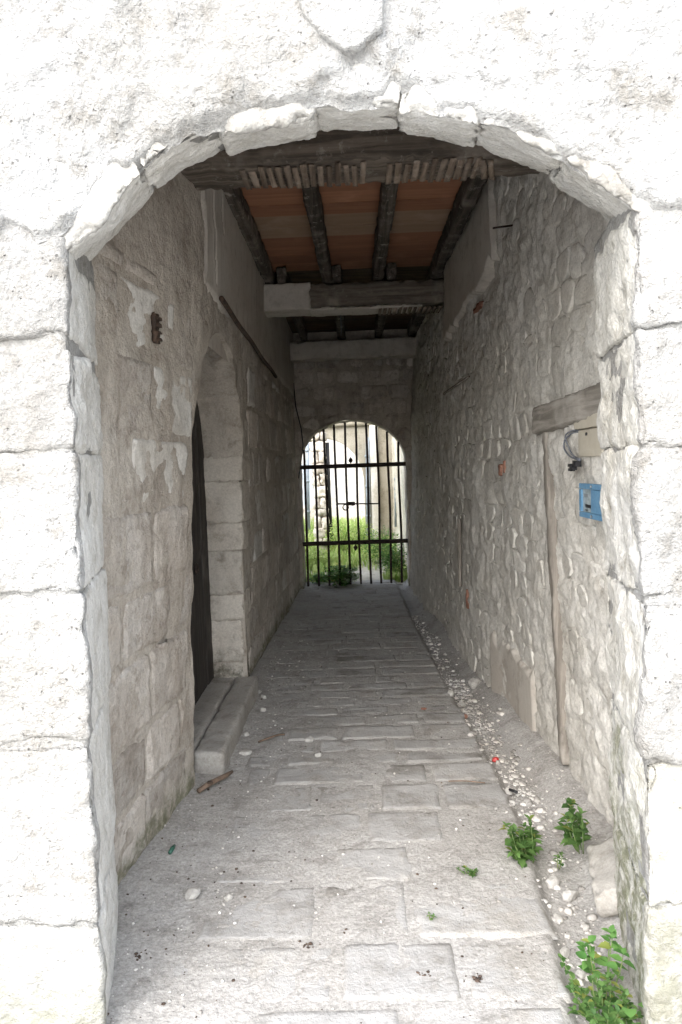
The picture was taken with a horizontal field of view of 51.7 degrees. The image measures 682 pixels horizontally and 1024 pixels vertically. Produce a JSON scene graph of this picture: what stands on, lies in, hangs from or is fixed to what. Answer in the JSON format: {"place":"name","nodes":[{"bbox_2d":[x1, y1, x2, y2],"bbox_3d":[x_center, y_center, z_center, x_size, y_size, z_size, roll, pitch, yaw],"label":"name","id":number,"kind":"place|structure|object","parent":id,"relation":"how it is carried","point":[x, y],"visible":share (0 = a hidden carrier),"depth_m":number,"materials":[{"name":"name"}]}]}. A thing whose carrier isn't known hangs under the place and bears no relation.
{"place":"outdoors","nodes":[
{"label":"outdoors","id":0,"kind":"place"},
{"bbox_2d":[303,515,406,581],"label":"yard grass","id":1,"kind":"structure","parent":0,"point":[344,556],"depth_m":11.87,"materials":[{"name":"green plant"}]},
{"bbox_2d":[310,521,402,583],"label":"courtyard ground","id":2,"kind":"structure","parent":0,"point":[366,573],"depth_m":10.93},
{"bbox_2d":[305,443,310,533],"bbox_3d":[-0.760,-0.632,16.212,0.126,2.302,0.100,-2,4,1],"label":"downpipe","id":3,"kind":"object","parent":2,"relation":"on","point":[307,485],"visible":0.74,"depth_m":16.18,"materials":[{"name":"white metal"}]},
{"bbox_2d":[302,530,316,551],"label":"wild plant","id":4,"kind":"object","parent":2,"relation":"on","point":[310,540],"visible":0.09,"depth_m":12.66,"materials":[{"name":"green plant"}]},
{"bbox_2d":[310,431,329,554],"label":"ruined pier","id":5,"kind":"structure","parent":2,"relation":"on","point":[322,521],"depth_m":13.06,"materials":[{"name":"stone"}]},
{"bbox_2d":[305,546,337,565],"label":"wild plant","id":6,"kind":"object","parent":2,"relation":"on","point":[313,557],"visible":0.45,"depth_m":11.44,"materials":[{"name":"green plant"}]},
{"bbox_2d":[326,442,332,540],"bbox_3d":[-0.218,-0.316,13.365,0.090,2.001,0.070,-2,4,1],"label":"black pole","id":7,"kind":"object","parent":2,"relation":"on","point":[328,480],"visible":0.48,"depth_m":13.33,"materials":[{"name":"plastic"}]},
{"bbox_2d":[323,519,360,551],"bbox_3d":[-0.004,0.455,12.973,0.697,0.748,0.527,-4,4,-23],"label":"wild plant","id":8,"kind":"object","parent":2,"relation":"on","point":[341,535],"visible":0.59,"depth_m":12.93,"materials":[{"name":"green plant"}]},
{"bbox_2d":[309,420,393,539],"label":"yard arch wall","id":9,"kind":"structure","parent":2,"relation":"on","point":[361,446],"depth_m":14.13,"materials":[{"name":"paint"}]},
{"bbox_2d":[365,437,370,539],"bbox_3d":[0.545,-0.440,14.093,0.136,2.102,0.112,-2,4,1],"label":"downpipe","id":10,"kind":"object","parent":9,"relation":"attached to","point":[369,485],"visible":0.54,"depth_m":14.05,"materials":[{"name":"grey metal"}]},
{"bbox_2d":[342,521,377,539],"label":"wild plant","id":11,"kind":"object","parent":2,"relation":"on","point":[355,529],"visible":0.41,"depth_m":13.62,"materials":[{"name":"green plant"}]},
{"bbox_2d":[357,525,403,561],"bbox_3d":[0.705,0.533,11.662,0.878,0.642,0.707,-2,4,1],"label":"wild plant","id":12,"kind":"object","parent":2,"relation":"on","point":[377,548],"visible":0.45,"depth_m":11.62,"materials":[{"name":"green plant"}]},
{"bbox_2d":[377,545,406,573],"bbox_3d":[0.776,0.730,10.451,0.491,0.508,0.487,1,5,39],"label":"wild plant","id":13,"kind":"object","parent":2,"relation":"on","point":[394,560],"visible":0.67,"depth_m":10.42,"materials":[{"name":"green plant"}]},
{"bbox_2d":[391,435,407,564],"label":"yard side wall","id":14,"kind":"structure","parent":2,"relation":"on","point":[396,530],"depth_m":12.37,"materials":[{"name":"paint"}]},
{"bbox_2d":[394,478,396,526],"bbox_3d":[1.006,-0.353,12.887,0.092,1.252,0.055,-2,4,1],"label":"downpipe","id":15,"kind":"object","parent":14,"relation":"attached to","point":[395,519],"visible":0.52,"depth_m":12.90,"materials":[{"name":"grey metal"}]},
{"bbox_2d":[106,579,638,1023],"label":"passage floor","id":16,"kind":"structure","parent":0,"point":[328,623],"depth_m":2.92,"materials":[{"name":"stone"}]},
{"bbox_2d":[134,949,151,958],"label":"dirt clump","id":17,"kind":"object","parent":16,"relation":"on","point":[138,956],"visible":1,"depth_m":2.38,"materials":[{"name":"soil"}]},
{"bbox_2d":[168,844,175,853],"bbox_3d":[-0.722,1.442,3.013,0.020,0.022,0.057,-2,4,6],"label":"green cap","id":18,"kind":"object","parent":16,"relation":"on","point":[171,849],"visible":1,"depth_m":3.00,"materials":[{"name":"plastic"}]},
{"bbox_2d":[185,887,200,900],"bbox_3d":[-0.571,1.477,2.717,0.058,0.052,0.061,-2,4,1],"label":"loose stone","id":19,"kind":"object","parent":16,"relation":"on","point":[192,893],"visible":1,"depth_m":2.70,"materials":[{"name":"white stone"}]},
{"bbox_2d":[91,172,299,885],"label":"wall","id":20,"kind":"structure","parent":16,"relation":"on","point":[201,565],"depth_m":3.39,"materials":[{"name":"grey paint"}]},
{"bbox_2d":[150,312,162,343],"bbox_3d":[-0.800,-0.798,3.051,0.042,0.134,0.075,-2,4,1],"label":"rusty bracket","id":21,"kind":"object","parent":20,"relation":"attached to","point":[156,325],"visible":1,"depth_m":3.02,"materials":[{"name":"metal"}]},
{"bbox_2d":[190,403,213,704],"bbox_3d":[-1.000,0.068,4.290,0.068,2.459,1.663,-2,4,1],"label":"door","id":22,"kind":"structure","parent":20,"relation":"in","point":[201,624],"depth_m":4.85,"materials":[{"name":"brown wood"}]},
{"bbox_2d":[219,296,276,377],"bbox_3d":[-0.664,-1.276,5.483,0.036,0.111,2.921,-2,4,1],"label":"iron pipe","id":23,"kind":"object","parent":20,"relation":"attached to","point":[223,301],"visible":1,"depth_m":4.82,"materials":[{"name":"metal"}]},
{"bbox_2d":[294,388,302,477],"bbox_3d":[-0.567,-1.069,9.311,0.124,1.252,0.056,-4,4,-32],"label":"hanging cable","id":24,"kind":"object","parent":20,"relation":"hanging from","point":[301,432],"visible":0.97,"depth_m":9.32,"materials":[{"name":"black plastic"}]},
{"bbox_2d":[290,337,416,362],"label":"ceiling beam","id":25,"kind":"structure","parent":20,"relation":"attached to","point":[356,349],"depth_m":8.87,"materials":[{"name":"grey paint"}]},
{"bbox_2d":[264,278,443,317],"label":"ceiling beam","id":26,"kind":"structure","parent":20,"relation":"attached to","point":[355,298],"depth_m":6.17,"materials":[{"name":"grey paint"}]},
{"bbox_2d":[222,176,487,340],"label":"timber ceiling","id":27,"kind":"structure","parent":20,"relation":"on","point":[372,231],"depth_m":5.27,"materials":[{"name":"brown wood"}]},
{"bbox_2d":[181,127,539,190],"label":"ceiling beam","id":28,"kind":"structure","parent":20,"relation":"attached to","point":[347,157],"depth_m":3.29,"materials":[{"name":"brown wood"}]},
{"bbox_2d":[193,677,233,751],"bbox_3d":[-0.901,1.335,4.406,0.229,0.171,1.503,-2,4,1],"label":"door step","id":29,"kind":"object","parent":16,"relation":"on","point":[210,700],"depth_m":4.55,"materials":[{"name":"stone"}]},
{"bbox_2d":[197,770,232,792],"bbox_3d":[-0.642,1.387,3.652,0.040,0.043,0.268,0,4,32],"label":"rusty branch","id":30,"kind":"object","parent":16,"relation":"on","point":[206,785],"visible":1,"depth_m":3.62,"materials":[{"name":"wood"}]},
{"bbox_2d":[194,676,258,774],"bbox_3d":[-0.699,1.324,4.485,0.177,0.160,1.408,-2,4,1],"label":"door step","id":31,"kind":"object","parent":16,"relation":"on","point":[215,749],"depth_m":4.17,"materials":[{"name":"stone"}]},
{"bbox_2d":[224,894,232,901],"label":"loose stone","id":32,"kind":"object","parent":16,"relation":"on","point":[228,897],"visible":1,"depth_m":2.69,"materials":[{"name":"white stone"}]},
{"bbox_2d":[239,750,251,755],"bbox_3d":[-0.550,1.390,4.064,0.075,0.024,0.047,-2,4,1],"label":"loose stone","id":33,"kind":"object","parent":16,"relation":"on","point":[245,752],"visible":1,"depth_m":4.05,"materials":[{"name":"white stone"}]},
{"bbox_2d":[258,733,284,742],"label":"twig","id":34,"kind":"object","parent":16,"relation":"on","point":[267,738],"visible":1,"depth_m":4.26,"materials":[{"name":"wood"}]},
{"bbox_2d":[305,736,313,742],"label":"loose stone","id":35,"kind":"object","parent":16,"relation":"on","point":[309,739],"visible":1,"depth_m":4.21,"materials":[{"name":"white stone"}]},
{"bbox_2d":[303,942,320,948],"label":"dirt clump","id":36,"kind":"object","parent":16,"relation":"on","point":[309,943],"visible":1,"depth_m":2.42,"materials":[{"name":"soil"}]},
{"bbox_2d":[309,572,324,583],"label":"wild plant","id":37,"kind":"object","parent":16,"relation":"on","point":[315,578],"visible":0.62,"depth_m":9.92,"materials":[{"name":"green plant"}]},
{"bbox_2d":[107,640,567,1023],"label":"floor grit","id":38,"kind":"object","parent":16,"relation":"on","point":[222,980],"visible":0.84,"depth_m":2.78,"materials":[{"name":"grey gravel"}]},
{"bbox_2d":[321,565,359,586],"bbox_3d":[0.009,0.862,9.753,0.605,0.306,0.497,-2,4,1],"label":"wild plant","id":39,"kind":"object","parent":16,"relation":"on","point":[344,573],"visible":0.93,"depth_m":9.66,"materials":[{"name":"green plant"}]},
{"bbox_2d":[416,970,430,976],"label":"dirt clump","id":40,"kind":"object","parent":16,"relation":"on","point":[427,971],"visible":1,"depth_m":2.26,"materials":[{"name":"soil"}]},
{"bbox_2d":[426,912,436,919],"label":"leafy weed","id":41,"kind":"object","parent":16,"relation":"on","point":[432,916],"visible":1,"depth_m":2.53,"materials":[{"name":"green plant"}]},
{"bbox_2d":[448,690,453,695],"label":"loose stone","id":42,"kind":"object","parent":16,"relation":"on","point":[451,692],"visible":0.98,"depth_m":4.98,"materials":[{"name":"beige stone"}]},
{"bbox_2d":[459,700,465,706],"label":"loose stone","id":43,"kind":"object","parent":16,"relation":"on","point":[462,703],"visible":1,"depth_m":4.90,"materials":[{"name":"grey stone"}]},
{"bbox_2d":[448,780,484,783],"bbox_3d":[0.637,1.367,3.571,0.183,0.010,0.009,-1,4,11],"label":"dry straw","id":44,"kind":"object","parent":16,"relation":"on","point":[464,781],"visible":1,"depth_m":3.57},
{"bbox_2d":[456,865,477,877],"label":"leafy weed","id":45,"kind":"object","parent":16,"relation":"on","point":[472,872],"visible":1,"depth_m":2.80,"materials":[{"name":"green plant"}]},
{"bbox_2d":[463,973,482,982],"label":"dirt clump","id":46,"kind":"object","parent":16,"relation":"on","point":[478,979],"visible":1,"depth_m":2.23,"materials":[{"name":"brown soil"}]},
{"bbox_2d":[468,677,480,688],"bbox_3d":[0.999,1.285,5.284,0.107,0.085,0.093,-5,5,-39],"label":"loose stone","id":47,"kind":"object","parent":16,"relation":"on","point":[473,682],"visible":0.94,"depth_m":5.25,"materials":[{"name":"grey stone"}]},
{"bbox_2d":[505,787,512,794],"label":"loose stone","id":48,"kind":"object","parent":16,"relation":"on","point":[507,791],"visible":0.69,"depth_m":3.56,"materials":[{"name":"white stone"}]},
{"bbox_2d":[409,172,613,826],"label":"wall","id":49,"kind":"structure","parent":16,"relation":"on","point":[520,614],"depth_m":4.13,"materials":[{"name":"stone"}]},
{"bbox_2d":[443,376,469,394],"bbox_3d":[0.934,-1.032,5.777,0.024,0.030,1.101,-2,4,-1],"label":"wooden strip","id":50,"kind":"object","parent":49,"relation":"attached to","point":[457,384],"visible":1,"depth_m":5.65,"materials":[{"name":"grey wood"}]},
{"bbox_2d":[457,519,461,586],"bbox_3d":[0.972,0.334,5.771,0.036,0.562,0.060,-2,4,1],"label":"wooden stick","id":51,"kind":"object","parent":49,"relation":"attached to","point":[459,543],"visible":1,"depth_m":5.76,"materials":[{"name":"grey wood"}]},
{"bbox_2d":[493,224,512,228],"bbox_3d":[0.936,-1.614,3.975,0.231,0.070,0.012,-5,5,-36],"label":"iron rod","id":52,"kind":"object","parent":49,"relation":"attached to","point":[504,226],"visible":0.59,"depth_m":3.95,"materials":[{"name":"black metal"}]},
{"bbox_2d":[574,413,603,456],"bbox_3d":[1.100,-0.333,3.000,0.115,0.190,0.355,-2,4,1],"label":"fuse box","id":53,"kind":"object","parent":49,"relation":"attached to","point":[588,443],"visible":0.34,"depth_m":3.00,"materials":[{"name":"beige plastic"}]},
{"bbox_2d":[563,429,580,470],"bbox_3d":[1.058,-0.280,3.195,0.060,0.188,0.256,-2,4,1],"label":"loose cable","id":54,"kind":"object","parent":53,"relation":"attached to","point":[574,465],"visible":0.98,"depth_m":3.18,"materials":[{"name":"black plastic"}]},
{"bbox_2d":[579,483,602,521],"bbox_3d":[1.109,-0.045,2.966,0.116,0.148,0.338,-2,4,1],"label":"meter box","id":55,"kind":"object","parent":49,"relation":"attached to","point":[589,501],"visible":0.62,"depth_m":3.00,"materials":[{"name":"blue paint"}]},
{"bbox_2d":[583,489,590,512],"bbox_3d":[1.067,-0.049,3.045,0.007,0.099,0.124,-2,4,1],"label":"window","id":56,"kind":"structure","parent":55,"relation":"in","point":[586,492],"depth_m":3.05,"materials":[{"name":"glass"}]},
{"bbox_2d":[497,814,543,867],"bbox_3d":[0.751,1.360,2.894,0.200,0.204,0.198,-2,4,1],"label":"leafy weed","id":57,"kind":"object","parent":16,"relation":"on","point":[519,845],"visible":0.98,"depth_m":2.89,"materials":[{"name":"green plant"}]},
{"bbox_2d":[411,614,636,1022],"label":"gutter rubble","id":58,"kind":"object","parent":16,"relation":"on","point":[570,908],"visible":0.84,"depth_m":3.68,"materials":[{"name":"white gravel"}]},
{"bbox_2d":[453,652,618,943],"bbox_3d":[1.099,1.309,4.495,0.287,0.091,4.160,-2,4,0],"label":"ledge grit","id":59,"kind":"object","parent":16,"relation":"on","point":[550,768],"visible":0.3,"depth_m":3.82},
{"bbox_2d":[545,875,559,888],"bbox_3d":[0.843,1.479,2.803,0.061,0.048,0.053,-2,4,1],"label":"loose stone","id":60,"kind":"object","parent":16,"relation":"on","point":[552,881],"visible":0.99,"depth_m":2.79,"materials":[{"name":"white stone"}]},
{"bbox_2d":[553,914,563,924],"bbox_3d":[0.799,1.498,2.589,0.034,0.022,0.052,-3,4,-19],"label":"loose stone","id":61,"kind":"object","parent":16,"relation":"on","point":[559,920],"visible":1,"depth_m":2.58,"materials":[{"name":"white stone"}]},
{"bbox_2d":[552,852,566,868],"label":"leafy weed","id":62,"kind":"object","parent":16,"relation":"on","point":[561,858],"visible":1,"depth_m":2.86,"materials":[{"name":"green plant"}]},
{"bbox_2d":[560,946,569,957],"bbox_3d":[0.763,1.506,2.405,0.060,0.029,0.029,-6,5,-44],"label":"loose stone","id":63,"kind":"object","parent":16,"relation":"on","point":[564,951],"visible":0.71,"depth_m":2.40,"materials":[{"name":"white stone"}]},
{"bbox_2d":[562,889,578,902],"bbox_3d":[0.883,1.480,2.719,0.073,0.044,0.039,-5,5,-39],"label":"loose stone","id":64,"kind":"object","parent":16,"relation":"on","point":[568,895],"visible":1,"depth_m":2.70,"materials":[{"name":"white stone"}]},
{"bbox_2d":[554,797,591,853],"bbox_3d":[0.971,1.297,2.899,0.183,0.214,0.154,-5,5,-38],"label":"leafy weed","id":65,"kind":"object","parent":16,"relation":"on","point":[580,830],"visible":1,"depth_m":2.90,"materials":[{"name":"green plant"}]},
{"bbox_2d":[575,969,585,978],"bbox_3d":[0.784,1.513,2.302,0.031,0.027,0.032,-4,4,-29],"label":"loose stone","id":66,"kind":"object","parent":16,"relation":"on","point":[580,973],"visible":1,"depth_m":2.29,"materials":[{"name":"white stone"}]},
{"bbox_2d":[558,946,643,1023],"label":"leafy weed","id":67,"kind":"object","parent":16,"relation":"on","point":[588,1011],"visible":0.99,"depth_m":2.07,"materials":[{"name":"green plant"}]},
{"bbox_2d":[586,837,618,917],"bbox_3d":[1.068,1.369,2.676,0.238,0.172,0.375,-1,4,16],"label":"leaning slab","id":68,"kind":"object","parent":16,"relation":"on","point":[602,863],"depth_m":2.62,"materials":[{"name":"stone"}]},
{"bbox_2d":[576,925,635,991],"bbox_3d":[0.830,1.416,2.217,0.156,0.173,0.126,-2,4,1],"label":"leafy weed","id":69,"kind":"object","parent":16,"relation":"on","point":[585,966],"visible":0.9,"depth_m":2.22,"materials":[{"name":"green plant"}]},
{"label":"street ground","id":70,"kind":"structure","parent":0,"visible":0},
{"bbox_2d":[240,329,412,588],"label":"end wall","id":71,"kind":"structure","parent":70,"relation":"on","point":[375,392],"depth_m":9.34,"materials":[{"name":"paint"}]},
{"bbox_2d":[300,422,407,586],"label":"iron gate","id":72,"kind":"structure","parent":71,"relation":"attached to","point":[349,542],"depth_m":9.58,"materials":[{"name":"black metal"}]},
{"bbox_2d":[302,439,364,520],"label":"white house","id":73,"kind":"structure","parent":70,"relation":"on","point":[351,475],"depth_m":19.96,"materials":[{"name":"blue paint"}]},
{"bbox_2d":[302,464,312,506],"bbox_3d":[-1.101,-0.486,19.942,0.624,1.744,0.090,-2,4,1],"label":"door","id":74,"kind":"structure","parent":73,"relation":"in","point":[310,470],"depth_m":19.88,"materials":[{"name":"white paint"}]},
{"bbox_2d":[0,0,681,1023],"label":"front wall","id":75,"kind":"structure","parent":70,"relation":"on","point":[114,114],"depth_m":1.91,"materials":[{"name":"stone"}]}
]}

